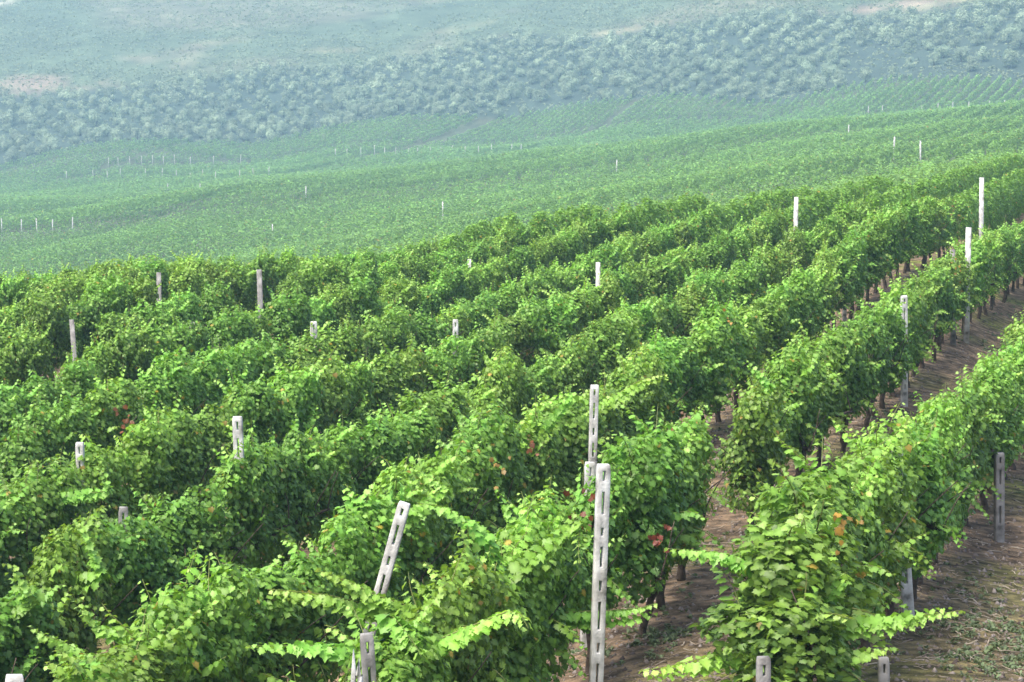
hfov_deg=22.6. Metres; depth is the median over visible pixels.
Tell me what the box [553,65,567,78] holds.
olive tree
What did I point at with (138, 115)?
olive tree
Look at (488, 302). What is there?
grapevine
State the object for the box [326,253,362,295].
grapevine
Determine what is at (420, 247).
grapevine
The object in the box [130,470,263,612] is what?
grapevine
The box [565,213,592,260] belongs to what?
grapevine
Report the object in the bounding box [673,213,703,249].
grapevine
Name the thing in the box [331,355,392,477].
grapevine
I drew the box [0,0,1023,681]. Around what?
ground
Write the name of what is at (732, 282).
grapevine
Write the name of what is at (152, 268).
grapevine
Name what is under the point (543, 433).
grapevine
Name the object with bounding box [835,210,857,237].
grapevine
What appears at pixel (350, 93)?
olive tree
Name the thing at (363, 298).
grapevine
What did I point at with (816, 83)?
olive tree
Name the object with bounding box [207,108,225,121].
olive tree
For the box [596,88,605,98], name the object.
olive tree
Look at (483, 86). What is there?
olive tree
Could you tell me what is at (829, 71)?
olive tree
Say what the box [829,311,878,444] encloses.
grapevine
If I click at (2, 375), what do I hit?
grapevine
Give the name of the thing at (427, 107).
olive tree
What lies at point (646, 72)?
olive tree
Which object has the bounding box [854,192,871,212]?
grapevine
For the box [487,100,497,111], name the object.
olive tree
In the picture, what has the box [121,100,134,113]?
olive tree
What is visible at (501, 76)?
olive tree
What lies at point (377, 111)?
olive tree
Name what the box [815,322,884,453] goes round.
grapevine
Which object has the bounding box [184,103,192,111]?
olive tree
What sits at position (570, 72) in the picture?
olive tree
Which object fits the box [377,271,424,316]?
grapevine
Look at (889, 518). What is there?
grapevine
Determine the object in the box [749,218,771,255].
grapevine
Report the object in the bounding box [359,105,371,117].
olive tree
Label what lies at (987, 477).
grapevine
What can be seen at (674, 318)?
grapevine
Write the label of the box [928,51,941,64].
olive tree
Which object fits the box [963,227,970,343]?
concrete post
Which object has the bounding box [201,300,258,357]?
grapevine
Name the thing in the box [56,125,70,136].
olive tree
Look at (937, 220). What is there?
grapevine
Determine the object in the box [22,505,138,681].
grapevine
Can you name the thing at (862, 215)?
grapevine
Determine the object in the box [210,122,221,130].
olive tree
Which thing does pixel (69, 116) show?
olive tree
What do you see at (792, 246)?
grapevine
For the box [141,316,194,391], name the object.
grapevine
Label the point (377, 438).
grapevine
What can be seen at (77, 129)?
olive tree
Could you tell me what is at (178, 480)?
grapevine
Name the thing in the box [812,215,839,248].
grapevine
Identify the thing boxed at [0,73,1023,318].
distant vineyard
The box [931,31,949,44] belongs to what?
olive tree
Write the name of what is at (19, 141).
olive tree
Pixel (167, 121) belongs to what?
olive tree
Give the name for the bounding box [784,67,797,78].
olive tree
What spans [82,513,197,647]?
grapevine
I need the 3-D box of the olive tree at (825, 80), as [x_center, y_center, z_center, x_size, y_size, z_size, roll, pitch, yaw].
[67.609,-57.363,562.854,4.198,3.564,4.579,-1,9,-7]
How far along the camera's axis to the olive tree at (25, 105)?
636.46 m
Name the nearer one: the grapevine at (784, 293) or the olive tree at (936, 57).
the grapevine at (784, 293)
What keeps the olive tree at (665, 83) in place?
on the ground
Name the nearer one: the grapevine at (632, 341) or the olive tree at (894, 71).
the grapevine at (632, 341)
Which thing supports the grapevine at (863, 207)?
on the ground
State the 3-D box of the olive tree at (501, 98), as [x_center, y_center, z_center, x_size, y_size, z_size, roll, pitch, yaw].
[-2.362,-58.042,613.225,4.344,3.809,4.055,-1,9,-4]
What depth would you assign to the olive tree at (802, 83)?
564.24 m
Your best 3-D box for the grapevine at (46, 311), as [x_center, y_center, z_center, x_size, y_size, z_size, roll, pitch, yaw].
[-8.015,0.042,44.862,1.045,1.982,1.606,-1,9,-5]
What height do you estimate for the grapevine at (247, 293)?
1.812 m
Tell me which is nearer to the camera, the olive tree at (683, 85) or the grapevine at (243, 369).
the grapevine at (243, 369)
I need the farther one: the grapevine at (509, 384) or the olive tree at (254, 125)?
the olive tree at (254, 125)
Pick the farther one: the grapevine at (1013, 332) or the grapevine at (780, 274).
the grapevine at (780, 274)
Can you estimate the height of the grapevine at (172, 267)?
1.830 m
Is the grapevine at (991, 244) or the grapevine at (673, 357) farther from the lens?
the grapevine at (991, 244)
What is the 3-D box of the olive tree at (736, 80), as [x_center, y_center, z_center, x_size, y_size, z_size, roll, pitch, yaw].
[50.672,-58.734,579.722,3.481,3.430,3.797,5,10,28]
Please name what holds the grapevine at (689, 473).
on the ground
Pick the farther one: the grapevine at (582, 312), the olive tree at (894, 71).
the olive tree at (894, 71)
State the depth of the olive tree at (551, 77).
626.02 m
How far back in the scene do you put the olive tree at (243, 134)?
605.60 m
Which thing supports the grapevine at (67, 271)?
on the ground
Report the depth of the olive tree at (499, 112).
599.37 m
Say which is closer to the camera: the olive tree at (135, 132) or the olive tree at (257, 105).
the olive tree at (135, 132)
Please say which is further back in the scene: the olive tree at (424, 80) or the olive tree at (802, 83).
the olive tree at (424, 80)
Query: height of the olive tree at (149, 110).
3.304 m
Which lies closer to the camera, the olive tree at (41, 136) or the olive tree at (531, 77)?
the olive tree at (41, 136)
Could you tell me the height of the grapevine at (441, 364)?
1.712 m
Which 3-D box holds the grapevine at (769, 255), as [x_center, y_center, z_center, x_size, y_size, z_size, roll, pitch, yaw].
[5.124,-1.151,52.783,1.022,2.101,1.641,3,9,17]
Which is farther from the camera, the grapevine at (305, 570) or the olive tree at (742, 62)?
the olive tree at (742, 62)
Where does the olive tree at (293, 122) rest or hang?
on the ground
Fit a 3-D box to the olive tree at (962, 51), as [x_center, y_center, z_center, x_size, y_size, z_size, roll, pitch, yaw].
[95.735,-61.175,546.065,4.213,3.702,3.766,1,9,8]
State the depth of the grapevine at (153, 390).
33.01 m
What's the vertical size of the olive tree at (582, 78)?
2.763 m
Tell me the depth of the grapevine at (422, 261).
58.26 m
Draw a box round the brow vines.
[444,153,1023,252]
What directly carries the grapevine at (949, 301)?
on the ground
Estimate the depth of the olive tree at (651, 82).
590.48 m
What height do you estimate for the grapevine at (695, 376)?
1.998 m
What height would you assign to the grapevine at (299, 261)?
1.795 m
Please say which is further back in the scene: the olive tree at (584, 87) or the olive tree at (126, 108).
the olive tree at (126, 108)
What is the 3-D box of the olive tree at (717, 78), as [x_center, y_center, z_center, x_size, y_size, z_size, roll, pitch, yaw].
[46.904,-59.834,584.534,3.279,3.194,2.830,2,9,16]
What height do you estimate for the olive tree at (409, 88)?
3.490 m
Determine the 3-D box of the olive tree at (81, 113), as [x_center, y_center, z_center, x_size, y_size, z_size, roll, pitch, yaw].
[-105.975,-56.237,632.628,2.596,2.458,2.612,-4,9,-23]
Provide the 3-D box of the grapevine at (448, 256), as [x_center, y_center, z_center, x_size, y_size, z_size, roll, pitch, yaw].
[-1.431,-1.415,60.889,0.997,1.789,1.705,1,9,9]
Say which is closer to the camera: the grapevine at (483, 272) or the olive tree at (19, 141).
the grapevine at (483, 272)
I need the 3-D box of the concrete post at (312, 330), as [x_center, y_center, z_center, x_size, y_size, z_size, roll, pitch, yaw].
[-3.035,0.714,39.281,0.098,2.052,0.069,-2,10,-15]
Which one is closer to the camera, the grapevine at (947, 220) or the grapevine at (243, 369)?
the grapevine at (243, 369)
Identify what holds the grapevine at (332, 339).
on the ground
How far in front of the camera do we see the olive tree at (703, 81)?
578.71 m
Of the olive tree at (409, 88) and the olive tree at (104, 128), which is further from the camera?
the olive tree at (409, 88)
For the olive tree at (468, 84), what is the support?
on the ground
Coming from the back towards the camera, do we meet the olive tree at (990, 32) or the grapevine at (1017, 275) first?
the olive tree at (990, 32)
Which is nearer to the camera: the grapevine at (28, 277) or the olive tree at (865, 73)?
the grapevine at (28, 277)
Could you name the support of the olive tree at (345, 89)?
on the ground
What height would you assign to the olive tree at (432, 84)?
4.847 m
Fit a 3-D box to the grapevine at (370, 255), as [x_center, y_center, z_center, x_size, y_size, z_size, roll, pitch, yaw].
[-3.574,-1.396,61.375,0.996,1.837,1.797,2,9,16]
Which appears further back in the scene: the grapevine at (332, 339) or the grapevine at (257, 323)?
the grapevine at (257, 323)
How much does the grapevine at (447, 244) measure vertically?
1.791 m
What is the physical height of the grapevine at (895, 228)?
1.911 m
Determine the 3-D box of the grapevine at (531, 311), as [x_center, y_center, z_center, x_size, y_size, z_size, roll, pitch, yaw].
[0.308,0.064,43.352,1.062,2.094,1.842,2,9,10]
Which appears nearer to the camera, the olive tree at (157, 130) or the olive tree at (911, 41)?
the olive tree at (911, 41)
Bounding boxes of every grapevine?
[0,268,27,308]
[0,271,5,298]
[0,298,26,339]
[0,299,5,311]
[0,315,42,388]
[0,319,56,400]
[0,365,9,385]
[0,379,44,460]
[0,391,64,555]
[0,447,115,593]
[0,473,40,599]
[0,563,66,681]
[7,262,32,301]
[9,281,55,336]
[19,358,102,411]
[22,265,58,295]
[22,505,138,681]
[24,290,84,384]
[24,386,100,472]
[27,540,282,681]
[36,269,87,306]
[43,604,200,681]
[58,261,91,283]
[58,286,111,362]
[58,332,135,425]
[65,417,179,529]
[71,257,109,291]
[74,363,158,480]
[81,266,136,343]
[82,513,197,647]
[87,258,116,277]
[92,299,157,366]
[99,313,167,430]
[108,253,141,269]
[111,261,139,284]
[113,393,224,514]
[119,253,170,306]
[121,268,161,321]
[128,360,205,423]
[130,297,191,344]
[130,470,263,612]
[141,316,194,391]
[146,338,232,430]
[160,392,239,505]
[161,250,199,301]
[162,283,214,326]
[162,316,226,376]
[168,251,209,301]
[178,252,207,283]
[187,552,343,681]
[191,271,235,348]
[197,255,240,307]
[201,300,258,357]
[209,251,240,269]
[209,420,299,574]
[210,337,257,404]
[214,371,295,451]
[221,414,337,572]
[223,254,265,315]
[235,328,295,409]
[238,301,271,347]
[245,246,285,311]
[245,604,532,681]
[257,284,316,353]
[267,360,338,457]
[267,522,521,681]
[270,243,299,308]
[270,345,351,455]
[274,320,330,384]
[275,263,316,301]
[280,512,374,681]
[286,665,376,681]
[292,249,308,272]
[292,415,378,556]
[293,293,346,344]
[295,246,336,295]
[311,252,343,267]
[313,317,368,368]
[314,280,358,331]
[321,464,452,665]
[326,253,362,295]
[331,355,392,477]
[332,249,366,272]
[334,403,418,500]
[337,310,380,393]
[344,266,380,327]
[349,246,379,275]
[349,251,376,288]
[358,340,419,451]
[360,306,416,372]
[369,260,401,298]
[369,440,473,600]
[370,294,397,318]
[370,295,429,359]
[372,402,445,492]
[374,249,397,278]
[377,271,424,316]
[384,252,422,311]
[386,243,408,261]
[386,331,435,412]
[394,236,431,279]
[396,368,480,455]
[404,248,434,286]
[409,272,454,321]
[412,304,455,375]
[415,421,510,572]
[415,503,590,681]
[419,334,470,396]
[422,236,439,258]
[424,249,452,280]
[427,256,471,311]
[431,233,456,255]
[433,246,464,267]
[435,298,471,353]
[436,393,538,555]
[446,297,490,351]
[447,261,479,305]
[449,321,494,397]
[450,242,485,266]
[455,378,504,448]
[461,233,500,265]
[463,256,498,298]
[471,340,531,429]
[474,285,507,321]
[478,310,532,380]
[482,308,541,367]
[484,253,518,295]
[485,229,511,258]
[487,274,524,321]
[488,475,657,681]
[490,247,521,297]
[492,221,519,256]
[509,392,578,526]
[510,219,534,251]
[510,243,543,280]
[513,265,546,305]
[514,284,560,366]
[519,357,555,416]
[525,389,614,514]
[528,232,558,273]
[530,350,576,401]
[531,288,580,356]
[532,258,564,303]
[540,227,573,269]
[542,285,588,345]
[546,327,605,398]
[547,256,574,294]
[553,225,586,265]
[560,254,595,293]
[563,462,671,675]
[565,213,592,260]
[565,374,668,463]
[570,310,630,387]
[571,245,601,285]
[576,275,609,331]
[583,209,609,259]
[587,356,660,463]
[590,238,625,272]
[591,402,726,635]
[593,258,638,307]
[594,297,649,383]
[596,210,617,248]
[596,260,627,320]
[601,341,691,432]
[607,230,643,268]
[609,235,638,268]
[610,202,637,238]
[612,296,661,343]
[620,406,735,608]
[623,251,656,305]
[635,404,730,580]
[636,231,664,266]
[638,325,705,431]
[639,287,677,340]
[639,499,965,681]
[641,222,673,257]
[642,254,677,299]
[645,284,697,338]
[646,218,681,251]
[647,250,683,301]
[659,308,732,425]
[665,238,701,287]
[670,218,692,251]
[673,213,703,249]
[673,274,710,342]
[676,264,714,311]
[680,242,709,276]
[685,206,709,246]
[686,309,738,427]
[687,262,730,309]
[690,237,709,274]
[690,288,752,422]
[701,233,728,274]
[706,359,804,532]
[708,224,741,271]
[711,272,751,307]
[723,214,753,262]
[725,370,805,496]
[726,251,766,310]
[728,296,769,395]
[730,294,777,410]
[735,434,911,613]
[745,247,769,296]
[746,210,783,248]
[748,282,800,378]
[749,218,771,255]
[749,245,786,285]
[750,233,782,293]
[761,201,786,248]
[763,333,832,479]
[766,274,813,358]
[774,243,802,280]
[779,225,811,272]
[779,261,830,342]
[780,207,788,234]
[782,322,852,467]
[788,265,833,340]
[794,340,850,471]
[797,228,823,270]
[811,238,856,337]
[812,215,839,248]
[812,257,844,337]
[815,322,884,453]
[821,212,847,243]
[827,240,861,329]
[828,402,957,616]
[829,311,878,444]
[831,194,863,231]
[831,431,935,647]
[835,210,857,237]
[837,225,869,319]
[840,223,880,312]
[842,443,918,672]
[847,305,905,429]
[852,298,909,417]
[853,199,874,222]
[853,216,893,301]
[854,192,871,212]
[855,206,865,223]
[861,208,897,293]
[866,273,933,396]
[874,206,912,282]
[876,202,909,287]
[879,297,918,408]
[888,410,970,600]
[889,200,919,278]
[889,396,965,583]
[899,188,924,273]
[902,258,960,367]
[904,283,943,376]
[905,275,936,387]
[907,205,927,270]
[913,382,989,547]
[915,196,950,267]
[915,200,955,266]
[922,253,973,351]
[924,264,965,360]
[925,420,978,564]
[928,195,952,263]
[930,247,969,343]
[937,364,1002,538]
[938,202,955,259]
[939,194,958,257]
[941,192,960,254]
[943,241,985,339]
[947,236,995,312]
[956,249,989,333]
[959,376,1004,525]
[968,356,1023,510]
[969,345,1023,493]
[970,234,989,321]
[971,231,998,318]
[972,229,1017,309]
[973,343,1023,479]
[978,224,1013,305]
[978,229,1005,315]
[996,221,1023,291]
[997,310,1023,348]
[998,326,1023,469]
[999,220,1023,302]
[1003,227,1021,297]
[1007,222,1023,294]
[1013,218,1023,288]
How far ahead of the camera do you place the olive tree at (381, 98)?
624.72 m
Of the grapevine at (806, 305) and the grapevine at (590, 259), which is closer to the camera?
the grapevine at (806, 305)
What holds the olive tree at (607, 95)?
on the ground
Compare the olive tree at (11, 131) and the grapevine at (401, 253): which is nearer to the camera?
the grapevine at (401, 253)
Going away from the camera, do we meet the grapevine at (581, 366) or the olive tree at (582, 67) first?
the grapevine at (581, 366)
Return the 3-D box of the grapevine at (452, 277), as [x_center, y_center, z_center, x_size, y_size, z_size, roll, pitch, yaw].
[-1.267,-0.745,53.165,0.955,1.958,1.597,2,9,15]
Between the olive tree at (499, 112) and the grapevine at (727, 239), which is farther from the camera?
the olive tree at (499, 112)
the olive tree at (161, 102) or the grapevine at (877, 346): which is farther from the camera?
the olive tree at (161, 102)
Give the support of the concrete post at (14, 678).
on the ground
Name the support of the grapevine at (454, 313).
on the ground
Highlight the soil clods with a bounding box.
[59,269,1023,681]
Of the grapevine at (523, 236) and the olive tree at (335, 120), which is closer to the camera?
the grapevine at (523, 236)
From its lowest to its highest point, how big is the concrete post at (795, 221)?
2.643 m
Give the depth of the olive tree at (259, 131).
607.37 m
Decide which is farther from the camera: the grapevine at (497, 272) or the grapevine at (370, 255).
the grapevine at (370, 255)
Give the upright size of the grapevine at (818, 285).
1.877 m
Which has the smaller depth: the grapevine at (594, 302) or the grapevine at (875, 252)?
the grapevine at (594, 302)
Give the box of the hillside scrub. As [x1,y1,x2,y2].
[0,0,1023,162]
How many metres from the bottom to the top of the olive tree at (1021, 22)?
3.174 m
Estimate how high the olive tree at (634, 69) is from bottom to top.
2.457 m
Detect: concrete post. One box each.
[5,674,23,681]
[69,319,76,381]
[75,442,85,568]
[115,506,127,648]
[156,272,160,304]
[232,416,246,571]
[257,269,262,338]
[310,321,316,346]
[351,649,362,681]
[360,632,376,681]
[363,501,409,635]
[453,319,457,378]
[580,462,594,648]
[588,384,598,486]
[589,464,610,681]
[596,262,599,286]
[756,656,770,681]
[793,197,798,229]
[842,308,846,325]
[878,656,889,681]
[891,446,914,615]
[900,295,907,406]
[950,249,955,345]
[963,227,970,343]
[979,177,983,236]
[994,452,1004,542]
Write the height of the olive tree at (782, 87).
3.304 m
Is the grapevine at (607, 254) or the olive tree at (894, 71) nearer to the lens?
the grapevine at (607, 254)
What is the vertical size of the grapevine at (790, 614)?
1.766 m
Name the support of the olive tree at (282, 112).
on the ground
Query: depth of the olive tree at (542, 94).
608.44 m
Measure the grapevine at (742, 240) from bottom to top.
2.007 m
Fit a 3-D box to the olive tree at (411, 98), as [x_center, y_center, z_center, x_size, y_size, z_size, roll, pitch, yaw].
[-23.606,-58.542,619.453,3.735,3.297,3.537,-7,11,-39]
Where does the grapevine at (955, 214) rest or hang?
on the ground
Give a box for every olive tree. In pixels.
[0,109,17,123]
[0,137,14,150]
[1,123,11,131]
[4,149,20,163]
[7,145,16,150]
[8,128,17,136]
[9,132,20,141]
[15,134,27,149]
[17,103,31,114]
[17,108,31,123]
[19,142,35,155]
[25,114,42,125]
[26,124,39,135]
[34,105,43,116]
[34,127,47,140]
[34,142,47,154]
[38,108,51,121]
[38,131,49,143]
[43,133,59,148]
[46,118,55,126]
[51,141,59,152]
[52,120,61,131]
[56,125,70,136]
[57,108,68,118]
[65,112,77,122]
[68,136,79,143]
[69,116,87,128]
[72,119,86,135]
[78,109,86,117]
[81,127,94,137]
[84,109,97,121]
[87,127,103,141]
[88,112,103,126]
[97,123,111,135]
[99,104,109,114]
[108,125,122,138]
[109,103,123,116]
[109,129,125,142]
[112,115,122,124]
[119,118,129,130]
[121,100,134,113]
[128,106,137,116]
[129,128,143,138]
[132,107,149,123]
[138,129,150,141]
[140,114,156,124]
[142,105,157,114]
[142,120,156,131]
[151,126,163,136]
[155,95,169,111]
[159,124,176,139]
[161,116,175,125]
[165,107,177,116]
[165,123,175,130]
[175,112,190,123]
[176,120,193,135]
[179,108,191,119]
[183,133,192,140]
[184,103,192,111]
[188,121,194,131]
[189,100,202,113]
[192,110,207,123]
[192,124,208,137]
[199,117,209,125]
[202,107,213,115]
[206,129,216,141]
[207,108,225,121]
[208,99,218,108]
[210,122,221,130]
[213,114,226,124]
[215,129,222,139]
[218,94,230,108]
[222,100,238,114]
[224,118,237,132]
[225,132,239,142]
[235,108,249,119]
[236,128,249,139]
[239,110,254,125]
[247,117,259,132]
[252,101,262,111]
[255,88,266,99]
[255,110,267,119]
[255,121,267,137]
[260,96,271,105]
[264,123,279,141]
[267,114,275,122]
[268,102,275,111]
[269,116,281,130]
[275,120,288,134]
[277,106,287,117]
[280,96,288,105]
[287,99,298,109]
[289,116,298,126]
[290,126,300,134]
[296,106,303,114]
[297,115,314,129]
[300,94,310,102]
[300,105,313,116]
[313,87,322,96]
[314,99,323,107]
[320,116,330,124]
[327,113,342,127]
[331,92,343,104]
[334,92,348,108]
[338,85,351,95]
[342,110,355,120]
[344,87,360,100]
[344,99,356,110]
[345,113,356,124]
[349,101,365,115]
[358,84,371,97]
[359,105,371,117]
[367,98,377,107]
[369,89,378,98]
[371,107,383,121]
[376,101,387,111]
[377,93,388,101]
[382,82,390,92]
[383,99,397,114]
[387,86,397,98]
[394,97,406,110]
[398,92,407,101]
[402,80,415,88]
[403,83,415,95]
[406,106,416,114]
[407,92,419,103]
[409,94,426,108]
[410,73,420,86]
[416,89,424,96]
[417,75,429,89]
[423,92,434,102]
[424,103,432,112]
[425,75,439,91]
[430,101,446,116]
[431,91,446,106]
[435,84,448,96]
[445,78,459,91]
[448,99,459,112]
[451,91,467,104]
[455,86,466,94]
[457,102,471,116]
[461,75,478,89]
[474,93,488,106]
[477,71,487,80]
[477,80,492,93]
[482,72,496,85]
[486,91,495,100]
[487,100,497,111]
[493,107,504,116]
[494,91,510,104]
[496,71,507,79]
[504,82,522,99]
[505,60,517,71]
[514,67,526,76]
[514,81,526,90]
[518,103,530,115]
[524,87,536,98]
[526,61,536,71]
[526,68,540,83]
[532,89,549,101]
[539,66,550,75]
[539,79,549,88]
[546,73,555,83]
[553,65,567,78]
[557,74,569,86]
[558,86,572,98]
[564,75,579,91]
[565,69,577,76]
[574,59,588,75]
[577,75,587,84]
[579,84,590,93]
[590,66,603,77]
[591,74,604,88]
[595,57,610,72]
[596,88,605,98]
[601,89,613,100]
[607,70,621,86]
[609,56,621,67]
[616,62,628,70]
[619,69,628,80]
[621,73,635,89]
[624,83,639,97]
[625,74,639,83]
[629,65,640,74]
[634,55,647,68]
[637,67,651,78]
[645,76,655,87]
[651,55,661,63]
[652,60,663,72]
[654,73,663,82]
[656,78,672,91]
[657,66,671,75]
[666,72,677,83]
[668,55,683,69]
[669,51,678,61]
[669,84,680,94]
[670,67,682,79]
[677,79,689,89]
[678,62,692,75]
[680,52,693,64]
[688,71,704,85]
[691,54,708,69]
[695,82,707,94]
[698,79,709,89]
[703,53,714,62]
[704,57,720,73]
[711,73,722,84]
[715,87,727,97]
[716,58,726,66]
[720,64,737,80]
[725,57,741,73]
[725,79,738,92]
[727,74,741,87]
[731,45,742,56]
[737,80,756,99]
[738,58,748,68]
[745,51,755,60]
[746,71,757,80]
[749,81,756,90]
[755,43,768,55]
[759,53,774,67]
[759,79,770,88]
[759,86,774,101]
[764,66,776,82]
[770,51,779,60]
[771,62,781,75]
[774,81,787,94]
[779,70,793,84]
[784,54,795,66]
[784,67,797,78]
[791,50,800,62]
[791,75,809,91]
[797,55,812,72]
[804,64,816,73]
[804,72,812,82]
[805,53,817,64]
[807,76,826,91]
[811,73,827,83]
[814,47,826,60]
[817,45,828,53]
[820,63,836,79]
[823,49,838,62]
[828,69,847,87]
[830,45,844,57]
[839,58,851,66]
[859,66,872,81]
[888,65,899,76]
[900,42,912,53]
[904,57,915,68]
[906,36,914,47]
[922,38,934,50]
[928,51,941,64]
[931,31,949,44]
[933,44,951,57]
[948,36,959,47]
[952,46,969,61]
[963,55,979,71]
[968,31,985,44]
[974,46,991,61]
[982,15,1001,30]
[983,27,994,38]
[998,29,1013,42]
[1001,50,1018,67]
[1002,48,1020,61]
[1006,23,1022,36]
[1011,32,1023,48]
[1016,18,1023,30]
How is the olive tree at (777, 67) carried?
on the ground
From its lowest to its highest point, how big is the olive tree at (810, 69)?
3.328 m
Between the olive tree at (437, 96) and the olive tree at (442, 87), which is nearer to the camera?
the olive tree at (437, 96)
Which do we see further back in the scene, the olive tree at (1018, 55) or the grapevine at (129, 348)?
the olive tree at (1018, 55)
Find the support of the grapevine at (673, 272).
on the ground
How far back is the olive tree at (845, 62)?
577.94 m
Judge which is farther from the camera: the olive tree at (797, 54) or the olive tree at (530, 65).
the olive tree at (530, 65)
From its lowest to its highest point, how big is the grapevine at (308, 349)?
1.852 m
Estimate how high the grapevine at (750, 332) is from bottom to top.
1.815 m
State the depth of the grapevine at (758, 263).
51.63 m
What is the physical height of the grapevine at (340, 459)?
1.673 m
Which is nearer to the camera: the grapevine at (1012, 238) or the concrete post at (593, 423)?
the concrete post at (593, 423)
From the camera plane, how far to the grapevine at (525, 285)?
50.84 m
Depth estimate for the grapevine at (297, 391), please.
31.80 m
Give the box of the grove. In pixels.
[0,0,1023,112]
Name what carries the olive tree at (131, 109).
on the ground
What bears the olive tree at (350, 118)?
on the ground
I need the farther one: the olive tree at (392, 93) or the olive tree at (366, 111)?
the olive tree at (392, 93)
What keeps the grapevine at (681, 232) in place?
on the ground
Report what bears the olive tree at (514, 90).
on the ground
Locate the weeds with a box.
[57,279,1023,681]
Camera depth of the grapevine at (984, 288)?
52.23 m
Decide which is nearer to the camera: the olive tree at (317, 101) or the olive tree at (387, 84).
the olive tree at (317, 101)
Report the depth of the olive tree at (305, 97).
638.90 m
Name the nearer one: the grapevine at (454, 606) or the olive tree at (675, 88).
the grapevine at (454, 606)
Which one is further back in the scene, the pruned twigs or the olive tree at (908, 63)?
the olive tree at (908, 63)
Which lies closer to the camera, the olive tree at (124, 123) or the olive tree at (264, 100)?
the olive tree at (124, 123)
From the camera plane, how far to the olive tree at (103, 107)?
634.19 m
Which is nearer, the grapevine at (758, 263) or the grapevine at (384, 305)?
the grapevine at (384, 305)
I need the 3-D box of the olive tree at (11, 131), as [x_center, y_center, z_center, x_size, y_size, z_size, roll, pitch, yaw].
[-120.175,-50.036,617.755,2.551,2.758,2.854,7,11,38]
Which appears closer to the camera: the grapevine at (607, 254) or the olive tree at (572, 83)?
the grapevine at (607, 254)
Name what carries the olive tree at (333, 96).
on the ground
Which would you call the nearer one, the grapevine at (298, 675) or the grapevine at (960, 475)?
the grapevine at (298, 675)
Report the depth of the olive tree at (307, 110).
619.52 m
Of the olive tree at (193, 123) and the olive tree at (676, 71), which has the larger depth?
the olive tree at (193, 123)
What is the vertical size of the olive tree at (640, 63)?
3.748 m
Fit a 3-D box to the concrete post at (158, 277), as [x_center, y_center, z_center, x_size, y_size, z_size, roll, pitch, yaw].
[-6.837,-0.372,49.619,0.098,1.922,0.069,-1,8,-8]
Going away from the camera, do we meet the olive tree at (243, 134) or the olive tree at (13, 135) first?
the olive tree at (243, 134)
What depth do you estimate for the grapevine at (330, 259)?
59.11 m
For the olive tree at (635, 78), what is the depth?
600.26 m
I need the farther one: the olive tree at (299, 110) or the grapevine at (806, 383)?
the olive tree at (299, 110)
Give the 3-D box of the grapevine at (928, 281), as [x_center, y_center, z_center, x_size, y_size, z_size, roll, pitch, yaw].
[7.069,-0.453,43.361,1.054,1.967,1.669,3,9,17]
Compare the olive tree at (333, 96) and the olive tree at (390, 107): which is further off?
the olive tree at (333, 96)
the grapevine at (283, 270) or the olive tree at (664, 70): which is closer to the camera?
the grapevine at (283, 270)
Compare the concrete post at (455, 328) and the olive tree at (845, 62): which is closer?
the concrete post at (455, 328)
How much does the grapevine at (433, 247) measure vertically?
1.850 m
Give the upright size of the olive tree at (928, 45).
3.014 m
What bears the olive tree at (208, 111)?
on the ground
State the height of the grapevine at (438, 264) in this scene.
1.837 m
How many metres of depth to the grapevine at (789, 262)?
54.76 m
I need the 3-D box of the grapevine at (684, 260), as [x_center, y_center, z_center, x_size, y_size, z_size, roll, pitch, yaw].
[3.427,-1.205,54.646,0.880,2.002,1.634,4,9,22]
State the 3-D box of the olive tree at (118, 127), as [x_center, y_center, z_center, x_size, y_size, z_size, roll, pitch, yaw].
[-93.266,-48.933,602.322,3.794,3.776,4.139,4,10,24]
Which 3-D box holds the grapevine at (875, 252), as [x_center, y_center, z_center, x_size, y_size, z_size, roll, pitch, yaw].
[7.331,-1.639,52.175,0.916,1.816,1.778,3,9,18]
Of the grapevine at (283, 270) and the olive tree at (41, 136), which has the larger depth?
the olive tree at (41, 136)
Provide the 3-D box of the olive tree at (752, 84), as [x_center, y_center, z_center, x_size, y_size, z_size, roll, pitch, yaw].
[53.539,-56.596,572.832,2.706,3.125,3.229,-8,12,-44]
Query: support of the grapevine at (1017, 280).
on the ground
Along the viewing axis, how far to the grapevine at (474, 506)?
24.30 m
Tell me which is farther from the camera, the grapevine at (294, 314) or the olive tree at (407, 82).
the olive tree at (407, 82)
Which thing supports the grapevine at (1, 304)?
on the ground
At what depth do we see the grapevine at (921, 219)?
59.68 m
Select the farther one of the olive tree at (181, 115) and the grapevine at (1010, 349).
the olive tree at (181, 115)
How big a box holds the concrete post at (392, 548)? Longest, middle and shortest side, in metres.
2.111 x 0.098 x 0.069 m
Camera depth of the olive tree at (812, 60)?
587.74 m
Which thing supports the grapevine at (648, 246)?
on the ground
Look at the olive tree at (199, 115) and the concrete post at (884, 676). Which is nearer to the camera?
the concrete post at (884, 676)
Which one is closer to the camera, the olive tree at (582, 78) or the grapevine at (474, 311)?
the grapevine at (474, 311)
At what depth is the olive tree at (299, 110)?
625.10 m
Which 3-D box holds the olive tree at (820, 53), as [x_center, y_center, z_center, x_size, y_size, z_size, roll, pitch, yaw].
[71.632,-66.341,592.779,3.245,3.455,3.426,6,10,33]
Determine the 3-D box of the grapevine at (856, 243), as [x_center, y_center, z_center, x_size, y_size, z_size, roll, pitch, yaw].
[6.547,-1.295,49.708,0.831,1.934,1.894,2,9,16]
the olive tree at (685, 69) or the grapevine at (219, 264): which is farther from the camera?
the olive tree at (685, 69)
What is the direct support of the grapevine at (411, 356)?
on the ground
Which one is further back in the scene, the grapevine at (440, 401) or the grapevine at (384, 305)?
the grapevine at (384, 305)
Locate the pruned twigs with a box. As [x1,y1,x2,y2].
[544,334,1023,681]
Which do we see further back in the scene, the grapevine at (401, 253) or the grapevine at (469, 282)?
the grapevine at (401, 253)

